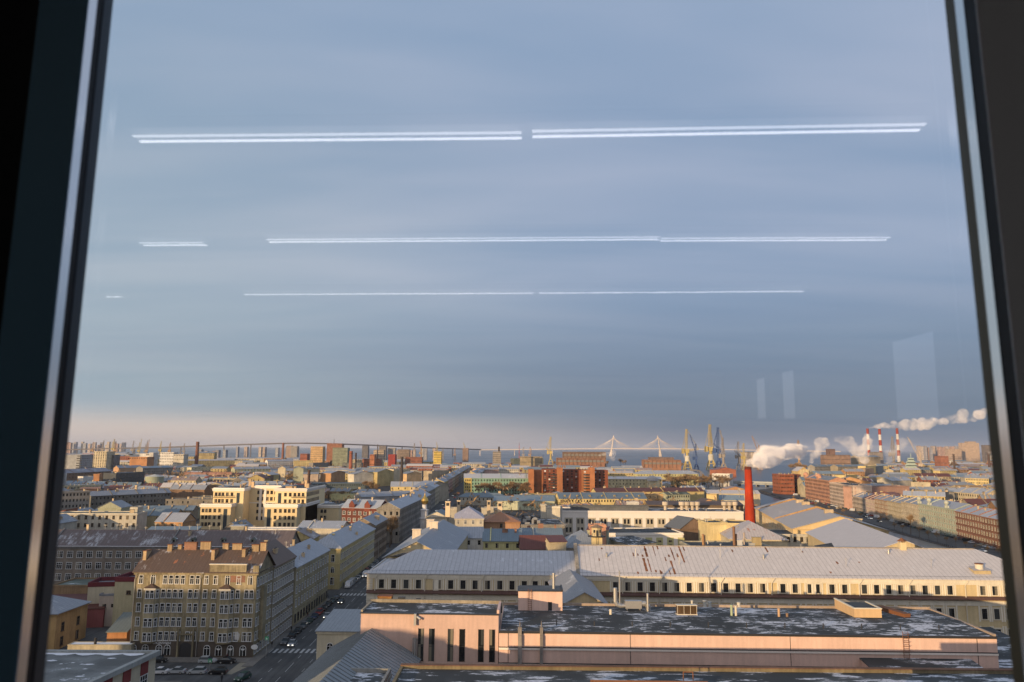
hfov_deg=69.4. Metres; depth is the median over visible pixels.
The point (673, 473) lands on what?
house
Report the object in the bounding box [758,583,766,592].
window
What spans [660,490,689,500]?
house
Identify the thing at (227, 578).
window
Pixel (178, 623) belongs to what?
window
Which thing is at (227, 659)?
car
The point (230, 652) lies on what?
window
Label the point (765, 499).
canal water
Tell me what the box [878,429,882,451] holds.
factory chimney
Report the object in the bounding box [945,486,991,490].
city house
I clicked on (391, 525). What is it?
bare tree
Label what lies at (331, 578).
window
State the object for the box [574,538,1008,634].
works building
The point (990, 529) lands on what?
embankment house
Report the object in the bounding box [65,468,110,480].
long hall
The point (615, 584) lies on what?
window
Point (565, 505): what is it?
house
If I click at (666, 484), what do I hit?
city house
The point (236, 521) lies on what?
city house
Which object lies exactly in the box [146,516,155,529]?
city house
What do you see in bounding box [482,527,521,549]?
court house
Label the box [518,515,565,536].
machinery roof
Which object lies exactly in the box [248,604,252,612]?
window
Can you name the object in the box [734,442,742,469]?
harbour crane
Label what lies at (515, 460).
house
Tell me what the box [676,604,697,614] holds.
cooling unit
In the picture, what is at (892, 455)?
harbour crane
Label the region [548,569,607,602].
link building
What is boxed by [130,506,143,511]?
attic block
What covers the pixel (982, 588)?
window
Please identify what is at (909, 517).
bare tree
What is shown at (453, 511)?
attic
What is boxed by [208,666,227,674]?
estate car
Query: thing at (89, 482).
city house
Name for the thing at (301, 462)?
house
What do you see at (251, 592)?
window
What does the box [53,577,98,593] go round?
sunken roof block
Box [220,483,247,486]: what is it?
city house
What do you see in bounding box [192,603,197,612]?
window
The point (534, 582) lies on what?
window
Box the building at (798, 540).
[768,529,807,546]
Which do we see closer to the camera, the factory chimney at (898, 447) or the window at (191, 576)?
the window at (191, 576)
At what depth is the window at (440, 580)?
218.85 m
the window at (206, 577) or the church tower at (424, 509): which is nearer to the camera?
the window at (206, 577)
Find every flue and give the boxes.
[619,570,620,603]
[646,593,648,611]
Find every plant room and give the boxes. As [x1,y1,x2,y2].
[698,517,727,540]
[725,520,746,528]
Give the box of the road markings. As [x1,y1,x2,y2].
[226,593,366,681]
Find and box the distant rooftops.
[67,452,991,479]
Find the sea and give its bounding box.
[67,446,981,477]
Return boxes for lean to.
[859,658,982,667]
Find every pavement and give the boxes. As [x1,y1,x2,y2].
[165,657,251,662]
[241,599,329,666]
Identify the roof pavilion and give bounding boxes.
[230,524,248,529]
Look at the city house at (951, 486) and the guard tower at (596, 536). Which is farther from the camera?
the city house at (951, 486)
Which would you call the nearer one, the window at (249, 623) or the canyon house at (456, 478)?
the window at (249, 623)
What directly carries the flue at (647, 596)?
on the pink hall at (712, 635)
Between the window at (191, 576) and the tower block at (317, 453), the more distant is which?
the tower block at (317, 453)
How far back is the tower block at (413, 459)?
1974.84 m
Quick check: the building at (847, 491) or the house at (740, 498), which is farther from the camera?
the building at (847, 491)
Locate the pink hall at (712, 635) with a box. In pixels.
[499,602,998,667]
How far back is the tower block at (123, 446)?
5147.81 m
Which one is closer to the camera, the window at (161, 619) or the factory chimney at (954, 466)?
the window at (161, 619)
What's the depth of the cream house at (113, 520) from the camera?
423.43 m
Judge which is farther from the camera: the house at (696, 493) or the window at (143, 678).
the house at (696, 493)
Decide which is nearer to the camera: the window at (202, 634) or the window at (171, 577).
the window at (202, 634)
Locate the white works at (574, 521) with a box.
[562,507,743,533]
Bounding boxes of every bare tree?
[387,522,398,546]
[388,515,399,543]
[480,482,490,488]
[493,481,501,489]
[520,482,531,492]
[905,515,913,534]
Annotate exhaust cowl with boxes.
[662,501,667,509]
[679,501,684,509]
[684,501,689,509]
[690,501,694,509]
[695,502,699,509]
[721,502,726,509]
[727,502,731,509]
[732,502,737,509]
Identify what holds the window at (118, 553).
in the brick works at (87, 552)
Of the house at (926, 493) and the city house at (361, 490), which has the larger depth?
the city house at (361, 490)
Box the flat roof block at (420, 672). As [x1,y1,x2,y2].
[392,663,1013,681]
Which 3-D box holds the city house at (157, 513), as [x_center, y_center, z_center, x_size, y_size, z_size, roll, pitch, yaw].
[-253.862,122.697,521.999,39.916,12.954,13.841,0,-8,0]
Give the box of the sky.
[68,0,989,451]
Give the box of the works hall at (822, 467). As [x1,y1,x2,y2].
[808,464,833,471]
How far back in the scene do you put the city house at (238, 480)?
831.43 m
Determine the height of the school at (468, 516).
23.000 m
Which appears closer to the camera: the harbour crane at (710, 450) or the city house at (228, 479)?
the city house at (228, 479)
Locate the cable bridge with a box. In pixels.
[481,435,840,456]
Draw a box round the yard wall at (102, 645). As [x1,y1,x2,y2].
[67,641,134,649]
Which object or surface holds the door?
in the stair hut
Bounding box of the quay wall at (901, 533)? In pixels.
[762,491,951,547]
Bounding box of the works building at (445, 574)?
[364,549,575,616]
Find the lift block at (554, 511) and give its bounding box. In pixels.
[546,504,562,520]
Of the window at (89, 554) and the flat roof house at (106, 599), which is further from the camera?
the window at (89, 554)
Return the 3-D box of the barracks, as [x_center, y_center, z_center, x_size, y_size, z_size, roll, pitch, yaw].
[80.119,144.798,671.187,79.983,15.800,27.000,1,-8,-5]
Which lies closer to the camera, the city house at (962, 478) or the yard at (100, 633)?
the yard at (100, 633)
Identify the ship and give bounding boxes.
[905,453,916,467]
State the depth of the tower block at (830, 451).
2029.08 m
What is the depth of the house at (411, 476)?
1038.99 m
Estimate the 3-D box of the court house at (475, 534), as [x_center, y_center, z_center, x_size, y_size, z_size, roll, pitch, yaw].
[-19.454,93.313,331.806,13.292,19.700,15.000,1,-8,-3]
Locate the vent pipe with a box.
[730,605,732,615]
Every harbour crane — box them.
[546,437,552,464]
[681,429,697,469]
[690,435,699,470]
[704,424,715,469]
[713,427,721,467]
[719,430,726,466]
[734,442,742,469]
[740,443,746,469]
[752,436,762,469]
[762,447,769,466]
[795,440,800,466]
[888,437,895,462]
[907,437,922,466]
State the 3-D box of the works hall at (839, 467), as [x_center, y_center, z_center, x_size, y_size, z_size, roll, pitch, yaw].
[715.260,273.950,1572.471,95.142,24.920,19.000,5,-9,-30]
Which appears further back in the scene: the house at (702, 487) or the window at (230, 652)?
the house at (702, 487)
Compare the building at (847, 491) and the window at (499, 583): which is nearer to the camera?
the window at (499, 583)
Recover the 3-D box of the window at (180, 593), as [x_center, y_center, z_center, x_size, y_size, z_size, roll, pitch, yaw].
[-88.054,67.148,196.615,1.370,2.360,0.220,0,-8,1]
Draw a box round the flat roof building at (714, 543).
[679,540,768,545]
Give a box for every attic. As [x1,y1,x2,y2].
[447,507,456,524]
[481,507,497,516]
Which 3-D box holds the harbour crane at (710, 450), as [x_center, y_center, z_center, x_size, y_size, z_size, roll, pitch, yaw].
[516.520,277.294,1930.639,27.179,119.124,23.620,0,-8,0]
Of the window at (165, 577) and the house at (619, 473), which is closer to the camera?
the window at (165, 577)
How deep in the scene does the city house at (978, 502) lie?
519.24 m
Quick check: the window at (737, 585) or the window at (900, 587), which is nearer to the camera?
the window at (900, 587)
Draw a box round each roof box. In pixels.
[626,501,638,504]
[834,598,881,617]
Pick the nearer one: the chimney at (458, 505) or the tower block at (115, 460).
the chimney at (458, 505)
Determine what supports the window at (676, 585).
in the works building at (965, 585)
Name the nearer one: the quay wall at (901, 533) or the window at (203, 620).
the window at (203, 620)
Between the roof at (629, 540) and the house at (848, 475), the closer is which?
the roof at (629, 540)
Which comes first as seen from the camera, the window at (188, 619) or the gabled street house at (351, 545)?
the window at (188, 619)
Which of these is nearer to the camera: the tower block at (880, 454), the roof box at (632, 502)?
the roof box at (632, 502)
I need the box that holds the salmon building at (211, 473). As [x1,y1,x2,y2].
[184,472,231,475]
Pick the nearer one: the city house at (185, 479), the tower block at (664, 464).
the city house at (185, 479)
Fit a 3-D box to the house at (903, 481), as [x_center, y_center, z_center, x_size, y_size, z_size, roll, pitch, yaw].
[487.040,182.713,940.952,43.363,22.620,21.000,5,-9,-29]
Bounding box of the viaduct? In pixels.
[67,443,480,456]
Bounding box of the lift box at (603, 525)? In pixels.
[588,520,606,544]
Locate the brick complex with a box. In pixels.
[528,465,607,492]
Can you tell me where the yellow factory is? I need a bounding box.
[188,458,234,466]
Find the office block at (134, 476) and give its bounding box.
[103,471,144,483]
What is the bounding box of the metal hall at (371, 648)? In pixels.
[293,628,420,681]
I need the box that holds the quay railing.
[761,490,957,547]
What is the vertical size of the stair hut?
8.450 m
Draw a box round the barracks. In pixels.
[555,492,646,504]
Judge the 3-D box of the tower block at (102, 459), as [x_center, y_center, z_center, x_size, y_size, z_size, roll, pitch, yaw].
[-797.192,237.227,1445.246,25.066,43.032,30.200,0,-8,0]
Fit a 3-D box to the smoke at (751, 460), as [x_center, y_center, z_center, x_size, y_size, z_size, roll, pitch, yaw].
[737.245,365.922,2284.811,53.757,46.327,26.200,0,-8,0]
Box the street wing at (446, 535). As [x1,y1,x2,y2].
[382,519,468,558]
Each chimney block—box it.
[412,528,421,538]
[426,519,434,527]
[429,521,438,529]
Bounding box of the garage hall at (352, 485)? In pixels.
[311,481,368,488]
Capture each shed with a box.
[53,594,105,627]
[80,487,100,490]
[106,612,131,640]
[147,526,201,529]
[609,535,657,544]
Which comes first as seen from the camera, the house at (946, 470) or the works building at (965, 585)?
the works building at (965, 585)
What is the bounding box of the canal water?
[697,476,947,547]
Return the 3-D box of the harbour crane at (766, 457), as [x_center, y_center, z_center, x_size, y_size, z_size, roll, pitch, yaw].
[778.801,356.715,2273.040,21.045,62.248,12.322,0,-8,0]
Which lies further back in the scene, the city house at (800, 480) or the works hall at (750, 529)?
the city house at (800, 480)
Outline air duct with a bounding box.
[613,588,650,610]
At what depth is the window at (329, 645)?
178.16 m
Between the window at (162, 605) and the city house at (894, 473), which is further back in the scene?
the city house at (894, 473)
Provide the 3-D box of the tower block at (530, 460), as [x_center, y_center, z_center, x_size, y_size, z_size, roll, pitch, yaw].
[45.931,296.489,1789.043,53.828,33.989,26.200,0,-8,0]
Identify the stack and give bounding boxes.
[732,527,735,545]
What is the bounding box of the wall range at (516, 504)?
[493,496,554,509]
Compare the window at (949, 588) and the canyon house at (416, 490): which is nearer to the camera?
the window at (949, 588)
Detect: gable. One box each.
[663,515,698,540]
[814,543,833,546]
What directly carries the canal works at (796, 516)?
on the ground at (388, 488)
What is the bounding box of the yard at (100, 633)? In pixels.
[58,626,110,649]
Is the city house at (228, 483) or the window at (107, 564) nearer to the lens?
the window at (107, 564)
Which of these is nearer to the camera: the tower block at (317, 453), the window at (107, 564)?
the window at (107, 564)
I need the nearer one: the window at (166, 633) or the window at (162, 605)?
the window at (166, 633)
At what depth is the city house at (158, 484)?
869.21 m
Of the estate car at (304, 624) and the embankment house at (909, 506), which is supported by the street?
the estate car at (304, 624)
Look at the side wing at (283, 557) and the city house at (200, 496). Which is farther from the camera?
the city house at (200, 496)
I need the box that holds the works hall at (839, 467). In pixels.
[830,464,864,470]
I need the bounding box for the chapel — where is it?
[426,509,447,524]
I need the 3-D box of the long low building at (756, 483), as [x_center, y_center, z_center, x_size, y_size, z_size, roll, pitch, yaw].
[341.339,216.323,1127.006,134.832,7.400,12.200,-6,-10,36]
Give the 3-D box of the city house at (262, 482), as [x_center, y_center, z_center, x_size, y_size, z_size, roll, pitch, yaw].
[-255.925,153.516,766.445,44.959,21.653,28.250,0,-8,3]
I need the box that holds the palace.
[608,475,661,487]
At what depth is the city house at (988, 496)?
589.61 m
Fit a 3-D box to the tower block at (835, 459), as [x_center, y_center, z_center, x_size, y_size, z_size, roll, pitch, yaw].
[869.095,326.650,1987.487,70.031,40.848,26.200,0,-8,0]
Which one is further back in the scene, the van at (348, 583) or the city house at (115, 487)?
the city house at (115, 487)
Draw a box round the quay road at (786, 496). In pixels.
[771,488,805,498]
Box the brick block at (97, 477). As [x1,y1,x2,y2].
[93,474,102,480]
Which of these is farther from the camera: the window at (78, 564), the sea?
the sea
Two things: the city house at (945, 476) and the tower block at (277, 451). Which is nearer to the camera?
the city house at (945, 476)
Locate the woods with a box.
[66,456,981,516]
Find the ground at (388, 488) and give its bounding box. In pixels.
[182,448,948,662]
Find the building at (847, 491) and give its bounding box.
[843,485,909,508]
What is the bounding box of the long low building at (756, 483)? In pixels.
[701,480,772,486]
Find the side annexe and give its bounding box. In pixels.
[979,627,1011,667]
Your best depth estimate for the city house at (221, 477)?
905.48 m
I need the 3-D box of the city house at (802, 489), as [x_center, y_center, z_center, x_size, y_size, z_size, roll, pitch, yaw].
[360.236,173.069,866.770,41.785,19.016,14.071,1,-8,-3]
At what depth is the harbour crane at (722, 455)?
1828.68 m
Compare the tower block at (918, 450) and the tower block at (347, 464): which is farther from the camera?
the tower block at (918, 450)
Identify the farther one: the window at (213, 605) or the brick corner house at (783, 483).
the brick corner house at (783, 483)
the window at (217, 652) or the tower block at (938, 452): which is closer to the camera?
the window at (217, 652)
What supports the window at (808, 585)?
in the works building at (965, 585)
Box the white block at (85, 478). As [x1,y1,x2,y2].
[78,476,93,480]
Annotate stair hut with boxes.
[518,573,562,610]
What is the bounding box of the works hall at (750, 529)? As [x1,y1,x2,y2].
[720,520,788,545]
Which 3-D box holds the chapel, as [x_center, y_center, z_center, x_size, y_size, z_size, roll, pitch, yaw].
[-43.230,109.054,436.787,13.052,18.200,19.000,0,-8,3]
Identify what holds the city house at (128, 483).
on the ground at (388, 488)
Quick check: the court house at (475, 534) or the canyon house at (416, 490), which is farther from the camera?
the canyon house at (416, 490)
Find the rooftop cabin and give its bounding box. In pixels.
[377,594,393,598]
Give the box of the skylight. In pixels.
[878,605,910,616]
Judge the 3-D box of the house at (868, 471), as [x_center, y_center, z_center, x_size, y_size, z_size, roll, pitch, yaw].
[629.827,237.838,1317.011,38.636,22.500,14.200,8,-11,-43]
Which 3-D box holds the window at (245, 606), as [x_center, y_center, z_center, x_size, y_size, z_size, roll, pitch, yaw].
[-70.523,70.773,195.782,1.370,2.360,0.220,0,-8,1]
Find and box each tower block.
[66,454,92,468]
[73,442,77,452]
[82,443,87,452]
[93,451,114,468]
[106,442,110,450]
[111,455,119,468]
[121,442,125,451]
[128,454,148,462]
[129,457,153,465]
[149,452,157,465]
[159,452,177,466]
[173,454,188,466]
[215,450,220,457]
[223,450,227,457]
[236,447,239,456]
[244,447,248,456]
[258,447,262,456]
[262,447,266,456]
[275,448,279,456]
[286,446,290,457]
[290,446,298,457]
[300,454,309,459]
[310,446,324,462]
[326,444,343,465]
[332,448,349,465]
[342,463,362,467]
[360,599,500,663]
[362,446,368,457]
[362,459,381,467]
[369,454,375,465]
[373,450,384,459]
[379,446,386,459]
[387,448,395,459]
[388,454,396,465]
[397,449,410,458]
[405,457,422,464]
[424,448,427,459]
[433,451,441,463]
[462,448,468,461]
[493,451,500,463]
[520,456,541,465]
[556,458,604,466]
[562,452,605,466]
[642,460,680,469]
[648,457,673,459]
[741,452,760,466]
[820,455,850,464]
[826,449,834,454]
[869,452,883,463]
[916,446,921,460]
[921,446,923,459]
[923,446,927,459]
[929,447,932,460]
[930,446,935,459]
[934,456,948,465]
[937,447,940,455]
[940,447,944,455]
[945,449,961,460]
[958,443,980,461]
[981,445,990,462]
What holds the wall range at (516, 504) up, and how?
on the ground at (388, 488)
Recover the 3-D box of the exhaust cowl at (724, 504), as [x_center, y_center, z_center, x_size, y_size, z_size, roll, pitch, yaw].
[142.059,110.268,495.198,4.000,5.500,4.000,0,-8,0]
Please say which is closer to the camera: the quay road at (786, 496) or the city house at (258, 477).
the city house at (258, 477)
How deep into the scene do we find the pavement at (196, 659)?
192.01 m
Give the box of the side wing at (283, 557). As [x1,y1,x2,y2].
[249,539,296,643]
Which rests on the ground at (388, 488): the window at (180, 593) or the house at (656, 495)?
the house at (656, 495)
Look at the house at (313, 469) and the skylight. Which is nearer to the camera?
the skylight
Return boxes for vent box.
[737,539,742,545]
[751,537,761,545]
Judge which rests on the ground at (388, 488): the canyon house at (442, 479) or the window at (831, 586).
the canyon house at (442, 479)
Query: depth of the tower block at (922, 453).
4188.02 m
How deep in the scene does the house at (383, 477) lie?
1048.27 m
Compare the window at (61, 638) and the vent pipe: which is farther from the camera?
the window at (61, 638)
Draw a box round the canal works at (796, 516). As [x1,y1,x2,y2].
[754,498,889,533]
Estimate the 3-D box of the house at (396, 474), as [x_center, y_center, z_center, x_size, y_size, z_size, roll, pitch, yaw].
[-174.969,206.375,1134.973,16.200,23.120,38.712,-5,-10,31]
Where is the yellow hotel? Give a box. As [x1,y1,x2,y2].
[199,479,343,528]
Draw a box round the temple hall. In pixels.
[792,467,809,476]
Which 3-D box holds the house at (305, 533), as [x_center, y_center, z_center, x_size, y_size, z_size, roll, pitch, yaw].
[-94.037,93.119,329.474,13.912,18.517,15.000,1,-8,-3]
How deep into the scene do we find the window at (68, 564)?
270.71 m
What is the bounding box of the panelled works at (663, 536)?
[609,528,683,544]
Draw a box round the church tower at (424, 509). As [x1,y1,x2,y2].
[419,494,428,528]
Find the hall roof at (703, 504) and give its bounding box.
[645,501,743,515]
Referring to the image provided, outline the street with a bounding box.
[222,481,463,681]
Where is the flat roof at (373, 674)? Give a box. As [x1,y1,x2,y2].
[349,668,391,681]
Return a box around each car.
[155,666,168,674]
[156,655,167,662]
[167,666,186,674]
[186,666,206,674]
[198,655,217,663]
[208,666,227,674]
[217,656,236,663]
[233,670,251,681]
[280,637,290,644]
[287,631,296,638]
[287,639,296,646]
[294,626,302,633]
[299,621,308,628]
[306,617,313,623]
[311,613,318,618]
[315,608,323,614]
[325,600,332,606]
[337,597,344,603]
[362,570,368,577]
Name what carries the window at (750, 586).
in the works building at (965, 585)
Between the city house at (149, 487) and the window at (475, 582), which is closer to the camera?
the window at (475, 582)
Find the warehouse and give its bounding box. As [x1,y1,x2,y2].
[113,465,140,471]
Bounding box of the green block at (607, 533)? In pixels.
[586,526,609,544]
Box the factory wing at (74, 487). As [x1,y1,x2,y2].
[64,484,102,490]
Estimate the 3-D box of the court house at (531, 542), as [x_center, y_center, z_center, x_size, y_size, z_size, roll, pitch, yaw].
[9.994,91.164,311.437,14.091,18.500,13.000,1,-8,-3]
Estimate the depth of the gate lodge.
180.14 m
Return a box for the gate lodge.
[315,609,360,659]
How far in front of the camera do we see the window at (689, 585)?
216.78 m
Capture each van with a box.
[345,580,352,587]
[349,577,355,584]
[962,537,970,541]
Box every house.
[47,595,91,649]
[59,513,77,528]
[61,488,89,510]
[61,508,77,511]
[61,509,147,529]
[66,480,107,483]
[68,483,108,490]
[78,507,93,510]
[89,487,170,509]
[98,498,131,510]
[99,592,113,625]
[106,481,142,485]
[106,483,131,489]
[126,484,158,488]
[130,541,275,656]
[136,465,172,474]
[142,481,167,487]
[143,504,200,518]
[143,505,183,518]
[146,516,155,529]
[154,512,196,525]
[160,482,215,495]
[165,496,212,506]
[170,484,209,497]
[171,476,201,482]
[184,466,223,470]
[186,474,207,477]
[192,495,212,497]
[201,480,235,484]
[205,474,231,477]
[209,475,237,479]
[209,480,226,486]
[210,477,246,481]
[217,458,248,460]
[219,481,261,486]
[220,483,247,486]
[222,518,253,529]
[231,466,270,472]
[231,477,247,482]
[240,479,288,484]
[247,472,273,480]
[247,474,269,480]
[248,527,299,530]
[262,472,278,479]
[265,459,292,467]
[278,466,285,479]
[285,538,329,625]
[289,481,310,484]
[293,466,303,482]
[294,460,312,465]
[297,527,319,541]
[298,517,349,539]
[302,465,319,475]
[303,472,319,482]
[309,462,328,466]
[317,521,375,588]
[320,470,344,481]
[325,487,330,497]
[330,487,357,497]
[331,493,354,500]
[341,470,348,481]
[341,497,386,523]
[348,470,372,486]
[351,487,378,493]
[353,489,409,501]
[358,511,387,560]
[367,469,393,485]
[376,490,431,542]
[388,469,409,480]
[390,481,421,490]
[403,471,421,480]
[405,488,426,495]
[412,479,449,501]
[415,470,426,480]
[415,484,434,508]
[421,482,439,504]
[423,469,449,480]
[434,477,447,483]
[435,475,452,492]
[444,473,454,489]
[448,471,458,487]
[450,470,460,484]
[457,469,462,482]
[458,490,504,505]
[459,527,483,549]
[463,472,527,494]
[472,466,498,473]
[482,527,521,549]
[483,510,520,528]
[498,467,518,473]
[510,458,542,463]
[514,493,554,495]
[518,535,545,550]
[519,523,563,535]
[528,491,558,494]
[544,535,567,550]
[562,503,592,506]
[565,530,602,550]
[591,486,704,500]
[608,470,632,475]
[614,498,642,504]
[633,470,698,484]
[645,493,662,500]
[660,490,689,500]
[662,482,671,486]
[680,484,704,488]
[696,498,711,500]
[704,488,759,504]
[706,493,718,500]
[709,467,735,476]
[712,473,732,486]
[719,495,744,511]
[722,486,743,489]
[772,473,794,493]
[791,473,800,492]
[797,475,825,494]
[799,482,805,496]
[803,472,846,503]
[810,471,843,475]
[829,482,871,507]
[835,473,856,477]
[841,468,864,476]
[842,476,870,483]
[853,491,870,512]
[857,468,873,475]
[858,465,875,473]
[859,482,890,485]
[864,492,882,514]
[869,473,913,482]
[869,491,900,495]
[874,493,895,518]
[875,465,883,474]
[877,476,911,486]
[880,472,908,474]
[885,468,900,471]
[887,495,907,520]
[900,467,920,474]
[901,496,928,526]
[903,489,945,499]
[909,485,948,489]
[909,488,935,490]
[910,475,941,481]
[911,481,930,486]
[912,473,950,480]
[916,475,938,482]
[917,496,972,536]
[919,467,930,472]
[927,481,948,486]
[933,467,956,473]
[933,490,954,499]
[934,481,975,485]
[937,485,993,488]
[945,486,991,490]
[950,474,964,481]
[953,485,994,499]
[954,496,994,505]
[954,504,995,542]
[960,484,986,486]
[961,474,972,481]
[965,474,988,485]
[975,492,994,498]
[979,501,995,508]
[981,511,999,548]
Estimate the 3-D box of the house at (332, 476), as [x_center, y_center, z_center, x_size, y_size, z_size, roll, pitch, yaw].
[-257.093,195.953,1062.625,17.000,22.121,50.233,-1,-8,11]
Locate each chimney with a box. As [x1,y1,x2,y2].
[194,442,199,463]
[281,443,283,458]
[307,470,310,482]
[349,451,352,468]
[400,457,403,480]
[445,501,450,516]
[457,500,460,511]
[487,500,490,515]
[497,501,501,512]
[744,467,754,522]
[866,429,869,454]
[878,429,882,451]
[895,428,900,461]
[952,454,955,468]
[987,453,990,466]
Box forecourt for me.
[154,662,238,681]
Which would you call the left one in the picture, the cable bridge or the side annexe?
the cable bridge
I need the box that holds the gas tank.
[145,474,163,482]
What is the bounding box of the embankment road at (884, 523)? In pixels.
[764,491,1000,557]
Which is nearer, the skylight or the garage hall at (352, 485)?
the skylight
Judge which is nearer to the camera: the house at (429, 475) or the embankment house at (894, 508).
the embankment house at (894, 508)
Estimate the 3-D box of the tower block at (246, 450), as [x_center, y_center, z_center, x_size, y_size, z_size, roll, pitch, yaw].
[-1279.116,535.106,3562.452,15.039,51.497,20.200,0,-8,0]
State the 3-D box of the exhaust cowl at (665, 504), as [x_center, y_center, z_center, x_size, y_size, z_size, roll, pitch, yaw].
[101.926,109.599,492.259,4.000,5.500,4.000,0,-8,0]
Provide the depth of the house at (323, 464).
1676.89 m
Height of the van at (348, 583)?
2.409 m
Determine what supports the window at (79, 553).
in the brick works at (87, 552)
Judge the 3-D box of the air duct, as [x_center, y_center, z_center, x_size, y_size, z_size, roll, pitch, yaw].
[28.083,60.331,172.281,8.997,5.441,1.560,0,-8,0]
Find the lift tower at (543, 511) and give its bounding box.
[540,504,546,517]
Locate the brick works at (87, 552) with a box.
[54,523,300,583]
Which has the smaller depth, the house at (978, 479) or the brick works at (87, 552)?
the brick works at (87, 552)
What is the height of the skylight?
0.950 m
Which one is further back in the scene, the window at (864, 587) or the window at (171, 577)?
the window at (864, 587)
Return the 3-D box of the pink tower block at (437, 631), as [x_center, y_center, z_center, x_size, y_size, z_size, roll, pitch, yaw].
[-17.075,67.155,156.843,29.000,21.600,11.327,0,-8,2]
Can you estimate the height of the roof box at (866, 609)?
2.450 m
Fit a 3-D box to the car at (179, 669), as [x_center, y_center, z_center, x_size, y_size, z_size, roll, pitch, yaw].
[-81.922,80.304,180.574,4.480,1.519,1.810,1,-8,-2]
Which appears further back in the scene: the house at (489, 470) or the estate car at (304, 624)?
the house at (489, 470)
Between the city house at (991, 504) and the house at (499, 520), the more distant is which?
the city house at (991, 504)
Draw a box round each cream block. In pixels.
[87,577,114,603]
[112,571,134,624]
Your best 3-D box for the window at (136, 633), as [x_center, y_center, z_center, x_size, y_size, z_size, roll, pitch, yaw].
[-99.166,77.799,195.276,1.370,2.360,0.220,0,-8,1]
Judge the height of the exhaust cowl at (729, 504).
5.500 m
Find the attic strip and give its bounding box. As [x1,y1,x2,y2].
[570,505,648,510]
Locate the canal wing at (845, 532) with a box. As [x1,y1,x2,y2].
[805,518,923,547]
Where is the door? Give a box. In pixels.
[548,602,551,610]
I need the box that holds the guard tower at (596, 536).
[588,524,605,544]
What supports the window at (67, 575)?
in the brick works at (87, 552)
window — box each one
[0,0,1023,681]
[54,573,60,580]
[56,551,62,557]
[56,562,61,568]
[59,636,63,645]
[61,621,64,631]
[64,573,70,580]
[66,551,72,557]
[66,562,71,568]
[75,562,81,568]
[76,551,82,557]
[85,562,91,568]
[86,551,92,557]
[95,562,101,568]
[96,551,102,557]
[105,562,110,568]
[106,551,111,557]
[115,562,120,568]
[116,551,121,557]
[125,551,131,557]
[125,562,130,568]
[133,631,138,640]
[135,551,141,557]
[135,617,139,625]
[136,589,141,597]
[136,603,140,611]
[138,575,143,583]
[140,673,147,681]
[142,644,148,649]
[150,575,155,583]
[155,645,161,654]
[157,631,162,640]
[158,617,163,626]
[160,603,164,611]
[161,589,165,597]
[163,575,167,583]
[163,631,168,640]
[163,645,169,654]
[164,617,169,626]
[165,603,170,611]
[166,589,171,597]
[168,575,173,583]
[169,631,174,640]
[170,617,175,626]
[171,603,176,612]
[172,589,177,597]
[174,575,179,583]
[176,617,180,626]
[177,603,181,612]
[178,589,182,597]
[180,575,184,583]
[184,632,189,640]
[185,617,190,626]
[186,603,191,612]
[188,589,192,598]
[189,575,194,583]
[191,617,196,626]
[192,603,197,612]
[193,589,198,598]
[195,575,199,584]
[200,617,205,626]
[200,632,204,640]
[201,603,206,612]
[202,589,207,598]
[203,575,208,584]
[203,645,209,654]
[209,618,214,626]
[209,632,213,640]
[210,603,215,612]
[211,589,216,598]
[213,575,217,584]
[215,645,221,655]
[225,576,229,584]
[227,645,233,655]
[232,632,237,641]
[234,604,238,612]
[234,618,238,626]
[235,590,239,598]
[239,645,245,655]
[241,632,246,641]
[242,618,246,627]
[243,590,248,598]
[243,604,247,612]
[246,632,251,641]
[247,576,252,584]
[247,618,251,627]
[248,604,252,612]
[249,590,253,598]
[326,643,332,650]
[330,577,333,584]
[377,578,384,588]
[390,578,397,588]
[402,579,409,588]
[415,579,421,588]
[418,628,423,660]
[428,628,434,661]
[435,579,441,589]
[447,579,454,589]
[447,629,452,661]
[459,579,466,589]
[459,629,464,661]
[471,579,478,589]
[478,629,483,661]
[484,580,490,589]
[489,629,494,662]
[496,580,503,589]
[508,580,515,590]
[520,580,527,584]
[532,580,538,584]
[612,581,618,591]
[624,581,631,591]
[636,581,643,591]
[648,581,655,591]
[661,582,668,591]
[673,582,680,591]
[685,582,692,592]
[697,582,704,592]
[709,582,717,592]
[722,582,729,592]
[734,582,741,592]
[746,582,753,592]
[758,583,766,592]
[779,583,786,593]
[791,583,798,593]
[806,583,813,593]
[813,583,820,593]
[828,583,835,593]
[841,584,848,593]
[860,584,868,594]
[872,584,880,594]
[884,584,892,594]
[896,584,904,594]
[909,584,916,594]
[921,584,928,594]
[933,585,941,594]
[935,607,942,612]
[946,585,954,595]
[947,607,955,617]
[978,585,986,595]
[980,607,988,619]
[990,585,999,595]
[992,607,1000,619]
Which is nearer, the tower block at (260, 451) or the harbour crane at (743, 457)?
the harbour crane at (743, 457)
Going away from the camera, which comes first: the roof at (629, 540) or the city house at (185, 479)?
the roof at (629, 540)
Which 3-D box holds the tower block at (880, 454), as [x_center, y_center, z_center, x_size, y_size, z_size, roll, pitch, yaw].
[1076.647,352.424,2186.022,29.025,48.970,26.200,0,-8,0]
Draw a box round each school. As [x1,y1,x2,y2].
[44,649,160,681]
[454,506,484,526]
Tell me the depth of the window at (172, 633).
195.22 m
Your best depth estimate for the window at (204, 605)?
196.08 m
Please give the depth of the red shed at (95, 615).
226.08 m
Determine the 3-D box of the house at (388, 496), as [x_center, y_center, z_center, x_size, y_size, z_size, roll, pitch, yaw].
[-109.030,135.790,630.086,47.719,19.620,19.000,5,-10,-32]

